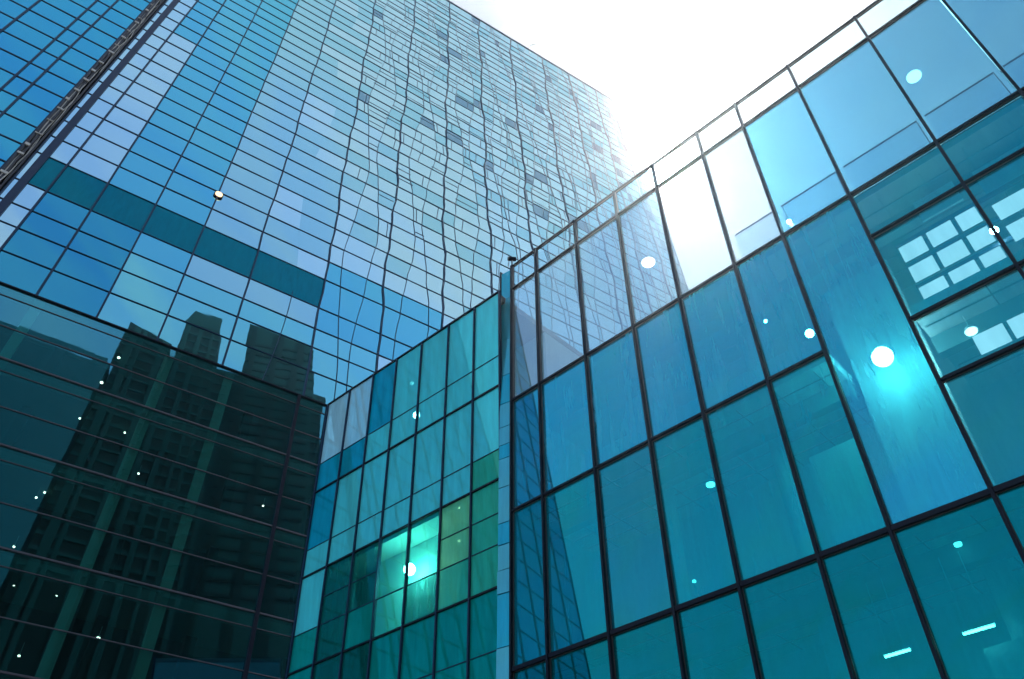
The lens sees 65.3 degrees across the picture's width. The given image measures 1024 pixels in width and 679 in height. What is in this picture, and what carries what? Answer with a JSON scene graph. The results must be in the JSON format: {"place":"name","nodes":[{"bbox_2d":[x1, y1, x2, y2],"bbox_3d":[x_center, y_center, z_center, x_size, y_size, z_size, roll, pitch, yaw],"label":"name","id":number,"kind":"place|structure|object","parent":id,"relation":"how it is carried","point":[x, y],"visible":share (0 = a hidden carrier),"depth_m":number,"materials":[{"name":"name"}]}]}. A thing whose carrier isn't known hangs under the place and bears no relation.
{"place":"outdoors","nodes":[
{"label":"outdoors","id":0,"kind":"place"},
{"bbox_2d":[449,0,917,186],"label":"sky","id":1,"kind":"structure","parent":0,"point":[675,66],"materials":[{"name":"white"}]},
{"bbox_2d":[496,0,1023,678],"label":"teal glass building","id":2,"kind":"structure","parent":0,"point":[780,436],"depth_m":21.35,"materials":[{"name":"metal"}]},
{"bbox_2d":[514,387,540,507],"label":"window pane","id":3,"kind":"structure","parent":2,"relation":"in","point":[527,486],"depth_m":27.92,"materials":[{"name":"blue glass"}]},
{"bbox_2d":[514,499,544,665],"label":"window pane","id":4,"kind":"structure","parent":2,"relation":"in","point":[529,628],"depth_m":24.43,"materials":[{"name":"teal glass"}]},
{"bbox_2d":[542,360,592,490],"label":"window pane","id":5,"kind":"structure","parent":2,"relation":"in","point":[566,428],"depth_m":27.00,"materials":[{"name":"blue glass"}]},
{"bbox_2d":[546,473,606,651],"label":"window pane","id":6,"kind":"structure","parent":2,"relation":"in","point":[576,596],"depth_m":23.50,"materials":[{"name":"teal glass"}]},
{"bbox_2d":[551,639,610,678],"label":"window pane","id":7,"kind":"structure","parent":2,"relation":"in","point":[591,661],"depth_m":21.46,"materials":[{"name":"green glass"}]},
{"bbox_2d":[588,330,646,464],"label":"window pane","id":8,"kind":"structure","parent":2,"relation":"in","point":[619,422],"depth_m":25.91,"materials":[{"name":"blue glass"}]},
{"bbox_2d":[598,445,670,628],"bbox_3d":[3.408,5.452,22.578,2.100,5.250,0.031,-34,-53,30],"label":"window pane","id":9,"kind":"structure","parent":2,"relation":"in","point":[635,561],"depth_m":22.41,"materials":[{"name":"teal glass"}]},
{"bbox_2d":[613,615,681,678],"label":"window pane","id":10,"kind":"structure","parent":2,"relation":"in","point":[647,651],"depth_m":20.22,"materials":[{"name":"green glass"}]},
{"bbox_2d":[636,303,700,436],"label":"window pane","id":11,"kind":"structure","parent":2,"relation":"in","point":[669,383],"depth_m":24.89,"materials":[{"name":"blue glass"}]},
{"bbox_2d":[653,417,735,604],"bbox_3d":[4.847,4.497,21.569,1.900,5.250,0.034,-34,-53,30],"label":"window pane","id":12,"kind":"structure","parent":2,"relation":"in","point":[700,558],"depth_m":21.39,"materials":[{"name":"teal glass"}]},
{"bbox_2d":[659,158,731,294],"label":"window pane","id":13,"kind":"structure","parent":2,"relation":"in","point":[700,252],"depth_m":27.54,"materials":[{"name":"glass"}]},
{"bbox_2d":[678,590,755,678],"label":"window pane","id":14,"kind":"structure","parent":2,"relation":"in","point":[713,632],"depth_m":19.04,"materials":[{"name":"green glass"}]},
{"bbox_2d":[683,269,764,408],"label":"window pane","id":15,"kind":"structure","parent":2,"relation":"in","point":[727,361],"depth_m":23.87,"materials":[{"name":"blue glass"}]},
{"bbox_2d":[705,130,779,261],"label":"window pane","id":16,"kind":"structure","parent":2,"relation":"in","point":[750,223],"depth_m":26.58,"materials":[{"name":"glass"}]},
{"bbox_2d":[707,385,814,579],"bbox_3d":[6.280,3.549,20.566,2.080,5.250,0.033,-34,-53,30],"label":"window pane","id":17,"kind":"structure","parent":2,"relation":"in","point":[769,529],"depth_m":20.37,"materials":[{"name":"teal glass"}]},
{"bbox_2d":[737,239,821,376],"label":"window pane","id":18,"kind":"structure","parent":2,"relation":"in","point":[784,327],"depth_m":22.91,"materials":[{"name":"blue glass"}]},
{"bbox_2d":[745,91,846,231],"bbox_3d":[9.030,-5.841,25.795,2.160,6.100,0.034,-34,-53,30],"label":"window pane","id":19,"kind":"structure","parent":2,"relation":"in","point":[801,179],"depth_m":25.59,"materials":[{"name":"glass"}]},
{"bbox_2d":[743,561,850,678],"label":"window pane","id":20,"kind":"structure","parent":2,"relation":"in","point":[795,634],"depth_m":17.82,"materials":[{"name":"green glass"}]},
{"bbox_2d":[771,355,885,550],"bbox_3d":[7.641,2.647,19.613,1.700,5.250,0.032,-34,-53,30],"label":"window pane","id":21,"kind":"structure","parent":2,"relation":"in","point":[842,504],"depth_m":19.40,"materials":[{"name":"teal glass"}]},
{"bbox_2d":[800,41,932,191],"bbox_3d":[10.722,-6.961,24.611,2.540,6.100,0.033,-34,-53,30],"label":"window pane","id":22,"kind":"structure","parent":2,"relation":"in","point":[867,124],"depth_m":24.39,"materials":[{"name":"glass"}]},
{"bbox_2d":[823,535,940,678],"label":"window pane","id":23,"kind":"structure","parent":2,"relation":"in","point":[886,638],"depth_m":16.68,"materials":[{"name":"green glass"}]},
{"bbox_2d":[786,199,987,523],"bbox_3d":[9.029,0.004,20.268,2.160,9.990,0.035,-34,-53,30],"label":"window pane","id":24,"kind":"structure","parent":2,"relation":"in","point":[920,460],"depth_m":19.45,"materials":[{"name":"blue glass"}]},
{"bbox_2d":[853,146,959,233],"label":"window pane","id":25,"kind":"structure","parent":2,"relation":"in","point":[924,178],"depth_m":21.84,"materials":[{"name":"teal glass"}]},
{"bbox_2d":[873,187,1012,315],"bbox_3d":[10.722,-2.205,20.114,2.540,3.150,0.033,-34,-53,30],"label":"window pane","id":26,"kind":"structure","parent":2,"relation":"in","point":[948,247],"depth_m":20.05,"materials":[{"name":"teal glass"}]},
{"bbox_2d":[871,0,1016,138],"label":"window pane","id":27,"kind":"structure","parent":2,"relation":"in","point":[949,79],"depth_m":23.17,"materials":[{"name":"glass"}]},
{"bbox_2d":[895,497,1023,678],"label":"window pane","id":28,"kind":"structure","parent":2,"relation":"in","point":[966,569],"depth_m":15.66,"materials":[{"name":"green glass"}]},
{"bbox_2d":[913,269,1023,376],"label":"window pane","id":29,"kind":"structure","parent":2,"relation":"in","point":[988,319],"depth_m":18.39,"materials":[{"name":"teal glass"}]},
{"bbox_2d":[940,95,1023,180],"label":"window pane","id":30,"kind":"structure","parent":2,"relation":"in","point":[999,134],"depth_m":20.74,"materials":[{"name":"teal glass"}]},
{"bbox_2d":[943,346,1023,485],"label":"window pane","id":31,"kind":"structure","parent":2,"relation":"in","point":[988,399],"depth_m":17.10,"materials":[{"name":"teal glass"}]},
{"bbox_2d":[945,0,1023,87],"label":"window pane","id":32,"kind":"structure","parent":2,"relation":"in","point":[998,25],"depth_m":22.35,"materials":[{"name":"glass"}]},
{"bbox_2d":[967,153,1023,261],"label":"window pane","id":33,"kind":"structure","parent":2,"relation":"in","point":[1000,192],"depth_m":19.52,"materials":[{"name":"teal glass"}]},
{"bbox_3d":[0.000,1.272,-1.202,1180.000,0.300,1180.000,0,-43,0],"label":"ground","id":34,"kind":"structure","parent":0,"visible":0},
{"bbox_2d":[0,0,165,189],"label":"blue tower","id":35,"kind":"structure","parent":34,"relation":"on","point":[52,52],"depth_m":69.65,"materials":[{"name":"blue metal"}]},
{"bbox_2d":[0,0,164,188],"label":"pipe run","id":36,"kind":"object","parent":35,"relation":"attached to","point":[6,169],"visible":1,"depth_m":65.93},
{"bbox_2d":[0,0,676,678],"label":"glass tower","id":37,"kind":"structure","parent":34,"relation":"on","point":[186,356],"depth_m":64.12,"materials":[{"name":"blue metal"}]},
{"bbox_2d":[0,250,50,293],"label":"window pane","id":38,"kind":"structure","parent":37,"relation":"in","point":[18,272],"depth_m":51.26,"materials":[{"name":"blue glass"}]},
{"bbox_2d":[0,407,57,455],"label":"window pane","id":39,"kind":"structure","parent":37,"relation":"in","point":[18,430],"depth_m":43.86,"materials":[{"name":"green glass"}]},
{"bbox_2d":[3,229,64,268],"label":"window pane","id":40,"kind":"structure","parent":37,"relation":"in","point":[24,244],"depth_m":53.25,"materials":[{"name":"blue glass"}]},
{"bbox_2d":[0,371,73,423],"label":"window pane","id":41,"kind":"structure","parent":37,"relation":"in","point":[19,394],"depth_m":45.52,"materials":[{"name":"green glass"}]},
{"bbox_2d":[0,567,78,629],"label":"window pane","id":42,"kind":"structure","parent":37,"relation":"in","point":[26,597],"depth_m":38.24,"materials":[{"name":"black glass"}]},
{"bbox_2d":[0,549,84,583],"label":"window pane","id":43,"kind":"structure","parent":37,"relation":"in","point":[7,558],"depth_m":39.39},
{"bbox_2d":[0,331,92,382],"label":"window pane","id":44,"kind":"structure","parent":37,"relation":"in","point":[22,348],"depth_m":47.96,"materials":[{"name":"green glass"}]},
{"bbox_2d":[0,508,100,567],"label":"window pane","id":45,"kind":"structure","parent":37,"relation":"in","point":[26,531],"depth_m":40.63,"materials":[{"name":"black glass"}]},
{"bbox_2d":[17,306,104,356],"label":"window pane","id":46,"kind":"structure","parent":37,"relation":"in","point":[39,323],"depth_m":49.84,"materials":[{"name":"blue glass"}]},
{"bbox_2d":[17,471,114,528],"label":"window pane","id":47,"kind":"structure","parent":37,"relation":"in","point":[48,494],"depth_m":42.52,"materials":[{"name":"black glass"}]},
{"bbox_2d":[38,271,107,316],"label":"window pane","id":48,"kind":"structure","parent":37,"relation":"in","point":[65,290],"depth_m":52.48,"materials":[{"name":"blue glass"}]},
{"bbox_2d":[49,166,106,208],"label":"window pane","id":49,"kind":"structure","parent":37,"relation":"in","point":[76,186],"depth_m":59.75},
{"bbox_2d":[54,249,119,290],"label":"window pane","id":50,"kind":"structure","parent":37,"relation":"in","point":[74,264],"depth_m":54.62,"materials":[{"name":"blue glass"}]},
{"bbox_2d":[43,426,132,478],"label":"window pane","id":51,"kind":"structure","parent":37,"relation":"in","point":[66,445],"depth_m":45.16,"materials":[{"name":"black glass"}]},
{"bbox_2d":[42,631,146,678],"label":"window pane","id":52,"kind":"structure","parent":37,"relation":"in","point":[73,656],"depth_m":37.85,"materials":[{"name":"black glass"}]},
{"bbox_2d":[59,396,144,447],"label":"window pane","id":53,"kind":"structure","parent":37,"relation":"in","point":[83,415],"depth_m":47.05,"materials":[{"name":"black glass"}]},
{"bbox_2d":[80,211,139,249],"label":"window pane","id":54,"kind":"structure","parent":37,"relation":"in","point":[100,226],"depth_m":58.50,"materials":[{"name":"blue glass"}]},
{"bbox_2d":[62,586,159,648],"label":"window pane","id":55,"kind":"structure","parent":37,"relation":"in","point":[94,613],"depth_m":39.64,"materials":[{"name":"black glass"}]},
{"bbox_2d":[80,359,159,406],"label":"window pane","id":56,"kind":"structure","parent":37,"relation":"in","point":[105,377],"depth_m":49.69,"materials":[{"name":"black glass"}]},
{"bbox_2d":[80,571,163,603],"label":"window pane","id":57,"kind":"structure","parent":37,"relation":"in","point":[90,579],"depth_m":40.96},
{"bbox_2d":[93,184,154,230],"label":"window pane","id":58,"kind":"structure","parent":37,"relation":"in","point":[115,203],"depth_m":61.11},
{"bbox_2d":[86,531,175,587],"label":"window pane","id":59,"kind":"structure","parent":37,"relation":"in","point":[113,554],"depth_m":42.27,"materials":[{"name":"black glass"}]},
{"bbox_2d":[94,333,169,380],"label":"window pane","id":60,"kind":"structure","parent":37,"relation":"in","point":[113,350],"depth_m":51.58,"materials":[{"name":"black glass"}]},
{"bbox_2d":[98,293,165,339],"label":"window pane","id":61,"kind":"structure","parent":37,"relation":"in","point":[117,310],"depth_m":54.00,"materials":[{"name":"blue glass"}]},
{"bbox_2d":[111,270,175,313],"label":"window pane","id":62,"kind":"structure","parent":37,"relation":"in","point":[132,287],"depth_m":56.15,"materials":[{"name":"blue glass"}]},
{"bbox_2d":[102,494,186,549],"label":"window pane","id":63,"kind":"structure","parent":37,"relation":"in","point":[126,516],"depth_m":44.17,"materials":[{"name":"black glass"}]},
{"bbox_2d":[123,253,182,290],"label":"window pane","id":64,"kind":"structure","parent":37,"relation":"in","point":[138,265],"depth_m":58.09,"materials":[{"name":"blue glass"}]},
{"bbox_2d":[122,449,199,500],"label":"window pane","id":65,"kind":"structure","parent":37,"relation":"in","point":[150,471],"depth_m":46.80,"materials":[{"name":"black glass"}]},
{"bbox_2d":[132,233,191,272],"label":"window pane","id":66,"kind":"structure","parent":37,"relation":"in","point":[152,248],"depth_m":60.02,"materials":[{"name":"blue glass"}]},
{"bbox_2d":[134,419,208,468],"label":"window pane","id":67,"kind":"structure","parent":37,"relation":"in","point":[153,438],"depth_m":48.69,"materials":[{"name":"black glass"}]},
{"bbox_2d":[143,205,202,251],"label":"window pane","id":68,"kind":"structure","parent":37,"relation":"in","point":[168,226],"depth_m":62.64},
{"bbox_2d":[150,383,220,427],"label":"window pane","id":69,"kind":"structure","parent":37,"relation":"in","point":[168,399],"depth_m":51.34,"materials":[{"name":"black glass"}]},
{"bbox_2d":[158,316,228,363],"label":"window pane","id":70,"kind":"structure","parent":37,"relation":"in","point":[177,333],"depth_m":55.70,"materials":[{"name":"glass"}]},
{"bbox_2d":[161,358,227,402],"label":"window pane","id":71,"kind":"structure","parent":37,"relation":"in","point":[179,374],"depth_m":53.21,"materials":[{"name":"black glass"}]},
{"bbox_2d":[147,606,251,669],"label":"window pane","id":72,"kind":"structure","parent":37,"relation":"in","point":[175,632],"depth_m":41.43,"materials":[{"name":"black glass"}]},
{"bbox_2d":[169,293,235,337],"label":"window pane","id":73,"kind":"structure","parent":37,"relation":"in","point":[185,308],"depth_m":57.85,"materials":[{"name":"blue glass"}]},
{"bbox_2d":[161,591,254,626],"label":"window pane","id":74,"kind":"structure","parent":37,"relation":"in","point":[170,599],"depth_m":42.75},
{"bbox_2d":[178,275,241,315],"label":"window pane","id":75,"kind":"structure","parent":37,"relation":"in","point":[194,288],"depth_m":59.79,"materials":[{"name":"blue glass"}]},
{"bbox_2d":[166,551,261,610],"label":"window pane","id":76,"kind":"structure","parent":37,"relation":"in","point":[189,574],"depth_m":44.07,"materials":[{"name":"black glass"}]},
{"bbox_2d":[186,255,248,296],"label":"window pane","id":77,"kind":"structure","parent":37,"relation":"in","point":[202,269],"depth_m":61.73,"materials":[{"name":"blue glass"}]},
{"bbox_2d":[177,515,268,573],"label":"window pane","id":78,"kind":"structure","parent":37,"relation":"in","point":[199,537],"depth_m":45.96,"materials":[{"name":"black glass"}]},
{"bbox_2d":[194,227,256,276],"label":"window pane","id":79,"kind":"structure","parent":37,"relation":"in","point":[216,247],"depth_m":64.33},
{"bbox_2d":[192,471,277,524],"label":"window pane","id":80,"kind":"structure","parent":37,"relation":"in","point":[211,490],"depth_m":48.60,"materials":[{"name":"black glass"}]},
{"bbox_2d":[201,441,283,493],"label":"window pane","id":81,"kind":"structure","parent":37,"relation":"in","point":[220,460],"depth_m":50.49,"materials":[{"name":"black glass"}]},
{"bbox_2d":[224,340,271,379],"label":"window pane","id":82,"kind":"structure","parent":37,"relation":"in","point":[242,358],"depth_m":57.24,"materials":[{"name":"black glass"}]},
{"bbox_2d":[213,404,290,452],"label":"window pane","id":83,"kind":"structure","parent":37,"relation":"in","point":[231,421],"depth_m":53.14,"materials":[{"name":"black glass"}]},
{"bbox_2d":[221,379,295,427],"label":"window pane","id":84,"kind":"structure","parent":37,"relation":"in","point":[242,397],"depth_m":55.01,"materials":[{"name":"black glass"}]},
{"bbox_2d":[249,629,290,678],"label":"window pane","id":85,"kind":"structure","parent":37,"relation":"in","point":[270,651],"depth_m":42.95,"materials":[{"name":"black glass"}]},
{"bbox_2d":[251,251,296,294],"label":"window pane","id":86,"kind":"structure","parent":37,"relation":"in","point":[269,270],"depth_m":65.98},
{"bbox_2d":[260,576,298,620],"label":"window pane","id":87,"kind":"structure","parent":37,"relation":"in","point":[279,599],"depth_m":45.59,"materials":[{"name":"black glass"}]},
{"bbox_2d":[267,541,303,582],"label":"window pane","id":88,"kind":"structure","parent":37,"relation":"in","point":[286,561],"depth_m":47.48,"materials":[{"name":"black glass"}]},
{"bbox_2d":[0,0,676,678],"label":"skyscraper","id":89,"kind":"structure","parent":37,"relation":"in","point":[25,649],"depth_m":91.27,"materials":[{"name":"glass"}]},
{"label":"pavement","id":90,"kind":"structure","parent":0,"visible":0},
{"bbox_2d":[285,290,582,678],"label":"green glass annex","id":91,"kind":"object","parent":90,"relation":"on","point":[398,579],"visible":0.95,"depth_m":31.51,"materials":[{"name":"blue metal"}]},
{"bbox_2d":[295,569,324,635],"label":"window pane","id":92,"kind":"structure","parent":91,"relation":"in","point":[311,591],"depth_m":32.85,"materials":[{"name":"teal glass"}]},
{"bbox_2d":[307,482,335,549],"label":"window pane","id":93,"kind":"structure","parent":91,"relation":"in","point":[324,499],"depth_m":35.22,"materials":[{"name":"blue glass"}]},
{"bbox_2d":[332,467,361,536],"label":"window pane","id":94,"kind":"structure","parent":91,"relation":"in","point":[349,486],"depth_m":34.39,"materials":[{"name":"teal glass"}]},
{"bbox_2d":[344,377,371,448],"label":"window pane","id":95,"kind":"structure","parent":91,"relation":"in","point":[357,418],"depth_m":37.20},
{"bbox_2d":[359,452,386,521],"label":"window pane","id":96,"kind":"structure","parent":91,"relation":"in","point":[374,471],"depth_m":33.59,"materials":[{"name":"teal glass"}]},
{"bbox_2d":[368,361,395,433],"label":"window pane","id":97,"kind":"structure","parent":91,"relation":"in","point":[380,414],"depth_m":36.39,"materials":[{"name":"blue glass"}]},
{"bbox_2d":[369,629,400,678],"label":"window pane","id":98,"kind":"structure","parent":91,"relation":"in","point":[385,649],"depth_m":28.25,"materials":[{"name":"green glass"}]},
{"bbox_2d":[376,527,407,598],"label":"window pane","id":99,"kind":"structure","parent":91,"relation":"in","point":[393,547],"depth_m":30.39,"materials":[{"name":"teal glass"}]},
{"bbox_2d":[385,436,413,508],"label":"window pane","id":100,"kind":"structure","parent":91,"relation":"in","point":[398,488],"depth_m":32.78,"materials":[{"name":"teal glass"}]},
{"bbox_2d":[393,345,420,418],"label":"window pane","id":101,"kind":"structure","parent":91,"relation":"in","point":[406,388],"depth_m":35.58,"materials":[{"name":"teal glass"}]},
{"bbox_2d":[400,615,434,678],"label":"window pane","id":102,"kind":"structure","parent":91,"relation":"in","point":[417,652],"depth_m":27.30,"materials":[{"name":"green glass"}]},
{"bbox_2d":[404,573,435,624],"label":"window pane","id":103,"kind":"structure","parent":91,"relation":"in","point":[420,595],"depth_m":28.39,"materials":[{"name":"teal glass"}]},
{"bbox_2d":[407,511,438,584],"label":"window pane","id":104,"kind":"structure","parent":91,"relation":"in","point":[423,548],"depth_m":29.56,"materials":[{"name":"teal glass"}]},
{"bbox_2d":[413,419,442,493],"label":"window pane","id":105,"kind":"structure","parent":91,"relation":"in","point":[428,458],"depth_m":31.96,"materials":[{"name":"teal glass"}]},
{"bbox_2d":[419,328,446,402],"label":"window pane","id":106,"kind":"structure","parent":91,"relation":"in","point":[433,370],"depth_m":34.75,"materials":[{"name":"teal glass"}]},
{"bbox_2d":[435,601,467,671],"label":"window pane","id":107,"kind":"structure","parent":91,"relation":"in","point":[451,648],"depth_m":26.49,"materials":[{"name":"green glass"}]},
{"bbox_2d":[438,559,467,609],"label":"window pane","id":108,"kind":"structure","parent":91,"relation":"in","point":[453,580],"depth_m":27.59,"materials":[{"name":"green glass"}]},
{"bbox_2d":[444,403,470,476],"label":"window pane","id":109,"kind":"structure","parent":91,"relation":"in","point":[458,424],"depth_m":31.15,"materials":[{"name":"teal glass"}]},
{"bbox_2d":[447,311,472,385],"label":"window pane","id":110,"kind":"structure","parent":91,"relation":"in","point":[461,331],"depth_m":33.94,"materials":[{"name":"teal glass"}]},
{"bbox_2d":[470,589,497,658],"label":"window pane","id":111,"kind":"structure","parent":91,"relation":"in","point":[483,619],"depth_m":25.79,"materials":[{"name":"green glass"}]},
{"bbox_2d":[473,387,498,461],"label":"window pane","id":112,"kind":"structure","parent":91,"relation":"in","point":[486,408],"depth_m":30.40,"materials":[{"name":"teal glass"}]},
{"bbox_2d":[475,294,497,368],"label":"window pane","id":113,"kind":"structure","parent":91,"relation":"in","point":[486,327],"depth_m":33.21,"materials":[{"name":"teal glass"}]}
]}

